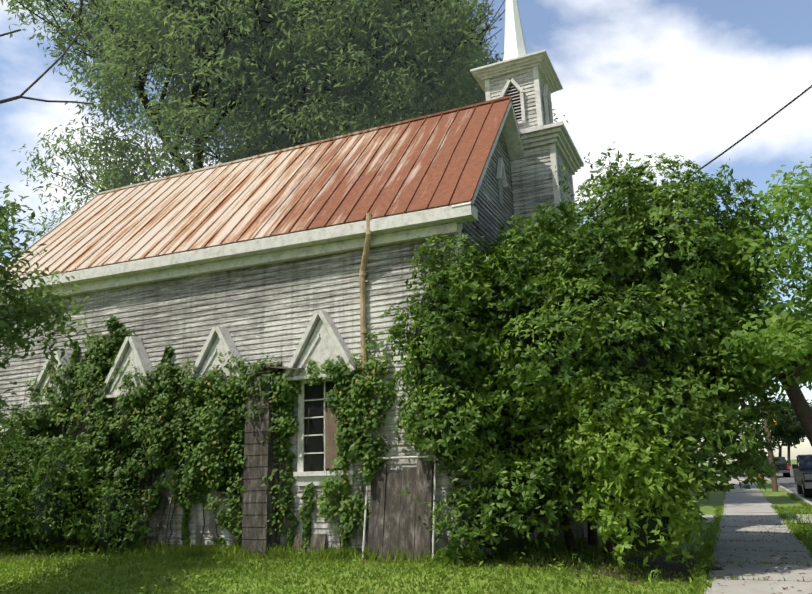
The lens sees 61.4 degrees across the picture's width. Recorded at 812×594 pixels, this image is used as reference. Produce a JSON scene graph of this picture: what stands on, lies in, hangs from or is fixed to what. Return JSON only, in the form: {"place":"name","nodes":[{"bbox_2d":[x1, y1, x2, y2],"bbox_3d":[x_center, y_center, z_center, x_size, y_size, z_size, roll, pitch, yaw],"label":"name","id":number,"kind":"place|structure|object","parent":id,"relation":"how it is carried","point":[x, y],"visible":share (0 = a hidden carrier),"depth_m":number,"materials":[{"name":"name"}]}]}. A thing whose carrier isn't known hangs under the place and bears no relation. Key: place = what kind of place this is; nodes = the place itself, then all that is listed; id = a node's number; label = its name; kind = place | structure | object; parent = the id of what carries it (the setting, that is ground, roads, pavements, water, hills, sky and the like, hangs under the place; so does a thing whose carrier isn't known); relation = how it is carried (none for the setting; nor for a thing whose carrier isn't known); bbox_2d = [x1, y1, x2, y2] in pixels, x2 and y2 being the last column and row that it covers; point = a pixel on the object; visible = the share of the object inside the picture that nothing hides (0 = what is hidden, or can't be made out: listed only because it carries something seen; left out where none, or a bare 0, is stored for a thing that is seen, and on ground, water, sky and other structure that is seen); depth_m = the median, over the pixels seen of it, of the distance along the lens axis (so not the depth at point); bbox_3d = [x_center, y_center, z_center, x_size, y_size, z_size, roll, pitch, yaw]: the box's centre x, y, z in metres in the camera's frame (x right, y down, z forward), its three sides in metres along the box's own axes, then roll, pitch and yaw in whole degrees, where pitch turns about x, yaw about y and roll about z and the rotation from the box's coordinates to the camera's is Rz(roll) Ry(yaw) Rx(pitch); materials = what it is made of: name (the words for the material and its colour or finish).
{"place":"outdoors","nodes":[
{"label":"outdoors","id":0,"kind":"place"},
{"bbox_2d":[0,29,94,448],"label":"tree","id":1,"kind":"object","parent":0,"point":[20,307],"depth_m":12.58,"materials":[{"name":"green plant"}]},
{"bbox_2d":[0,0,811,462],"label":"sky","id":2,"kind":"structure","parent":0,"point":[690,79],"materials":[{"name":"white"}]},
{"bbox_2d":[674,459,811,591],"bbox_3d":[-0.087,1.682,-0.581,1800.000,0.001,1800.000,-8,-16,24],"label":"ground","id":3,"kind":"structure","parent":0,"point":[780,497],"depth_m":34.72,"materials":[{"name":"green plant"}]},
{"bbox_2d":[0,314,392,552],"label":"wall vines","id":4,"kind":"object","parent":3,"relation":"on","point":[283,421],"depth_m":14.74,"materials":[{"name":"green plant"}]},
{"bbox_2d":[15,0,448,193],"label":"pecan wood","id":5,"kind":"object","parent":3,"relation":"on","point":[140,87],"visible":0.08,"depth_m":32.59,"materials":[{"name":"brown plant"}]},
{"bbox_2d":[1,0,502,241],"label":"pecan leaves","id":6,"kind":"object","parent":5,"relation":"on","point":[154,28],"visible":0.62,"depth_m":29.72,"materials":[{"name":"green plant"}]},
{"bbox_2d":[0,0,601,560],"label":"church","id":7,"kind":"structure","parent":3,"relation":"on","point":[292,258],"depth_m":15.77,"materials":[{"name":"paint"}]},
{"bbox_2d":[0,350,286,541],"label":"vine shade","id":8,"kind":"object","parent":7,"relation":"attached to","point":[58,430],"visible":0.19,"depth_m":15.76,"materials":[{"name":"green plant"}]},
{"bbox_2d":[187,0,504,140],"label":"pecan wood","id":9,"kind":"object","parent":3,"relation":"on","point":[480,43],"visible":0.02,"depth_m":33.27,"materials":[{"name":"brown plant"}]},
{"bbox_2d":[161,0,568,147],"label":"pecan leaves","id":10,"kind":"object","parent":9,"relation":"attached to","point":[409,108],"visible":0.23,"depth_m":31.70,"materials":[{"name":"green plant"}]},
{"bbox_2d":[0,542,724,582],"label":"soil strip","id":11,"kind":"object","parent":3,"relation":"on","point":[677,567],"visible":0.23,"depth_m":11.63,"materials":[{"name":"brown soil"}]},
{"bbox_2d":[0,422,154,554],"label":"shrub","id":12,"kind":"object","parent":11,"relation":"on","point":[82,474],"depth_m":15.13,"materials":[{"name":"green plant"}]},
{"bbox_2d":[0,354,368,546],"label":"vine stems","id":13,"kind":"object","parent":11,"relation":"on","point":[157,535],"visible":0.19,"depth_m":14.78,"materials":[{"name":"green plant"}]},
{"bbox_2d":[0,493,811,593],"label":"lawn mound","id":14,"kind":"object","parent":3,"relation":"on","point":[709,506],"depth_m":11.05,"materials":[{"name":"green plant"}]},
{"bbox_2d":[0,510,811,593],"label":"lawn weeds","id":15,"kind":"object","parent":14,"relation":"on","point":[648,575],"visible":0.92,"depth_m":11.11,"materials":[{"name":"green plant"}]},
{"bbox_2d":[553,365,715,566],"bbox_3d":[3.627,2.692,11.248,2.634,3.258,2.444,-8,-16,24],"label":"shrub","id":16,"kind":"object","parent":14,"relation":"on","point":[657,485],"depth_m":10.61,"materials":[{"name":"green plant"}]},
{"bbox_2d":[571,378,697,528],"bbox_3d":[3.739,2.533,11.330,2.073,2.483,1.972,-8,-16,24],"label":"bush","id":17,"kind":"object","parent":16,"relation":"attached to","point":[637,446],"visible":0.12,"depth_m":10.68,"materials":[{"name":"green plant"}]},
{"bbox_2d":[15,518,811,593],"bbox_3d":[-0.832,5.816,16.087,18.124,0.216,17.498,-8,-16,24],"label":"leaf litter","id":18,"kind":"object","parent":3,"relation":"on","point":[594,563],"visible":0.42,"depth_m":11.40,"materials":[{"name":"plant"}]},
{"bbox_2d":[374,141,806,566],"bbox_3d":[3.861,1.140,13.633,7.459,7.862,6.888,-8,-16,24],"label":"bush","id":19,"kind":"object","parent":3,"relation":"on","point":[564,268],"depth_m":12.06,"materials":[{"name":"green plant"}]},
{"bbox_2d":[761,386,777,491],"bbox_3d":[20.309,6.036,38.510,2.200,9.506,0.336,-8,-16,24],"label":"utility pole","id":20,"kind":"object","parent":3,"relation":"on","point":[774,484],"visible":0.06,"depth_m":37.73,"materials":[{"name":"brown wood"}]},
{"bbox_2d":[654,85,811,415],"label":"power cables","id":21,"kind":"object","parent":20,"relation":"attached to","point":[773,115],"visible":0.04,"depth_m":12.10,"materials":[{"name":"black plastic"}]},
{"bbox_2d":[683,156,811,445],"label":"street tree","id":22,"kind":"object","parent":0,"point":[773,346],"depth_m":11.48,"materials":[{"name":"green plant"}]},
{"bbox_2d":[695,466,811,522],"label":"road","id":23,"kind":"structure","parent":0,"point":[786,484],"depth_m":21.53,"materials":[{"name":"grey asphalt"}]},
{"bbox_2d":[764,457,790,477],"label":"parked car","id":24,"kind":"object","parent":23,"relation":"on","point":[782,462],"visible":0.35,"depth_m":64.43,"materials":[{"name":"black paint"}]},
{"bbox_2d":[750,397,811,456],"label":"street tree leaves","id":25,"kind":"object","parent":23,"relation":"on","point":[799,429],"depth_m":115.17,"materials":[{"name":"green plant"}]},
{"bbox_2d":[773,396,811,465],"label":"tree leaves","id":26,"kind":"object","parent":23,"relation":"on","point":[791,444],"depth_m":147.87,"materials":[{"name":"green plant"}]},
{"bbox_2d":[792,454,811,497],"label":"car","id":27,"kind":"object","parent":23,"relation":"on","point":[802,469],"visible":0.98,"depth_m":31.94,"materials":[{"name":"black paint"}]},
{"bbox_2d":[704,472,811,593],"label":"sidewalk","id":28,"kind":"structure","parent":0,"point":[752,500],"depth_m":12.76,"materials":[{"name":"concrete"}]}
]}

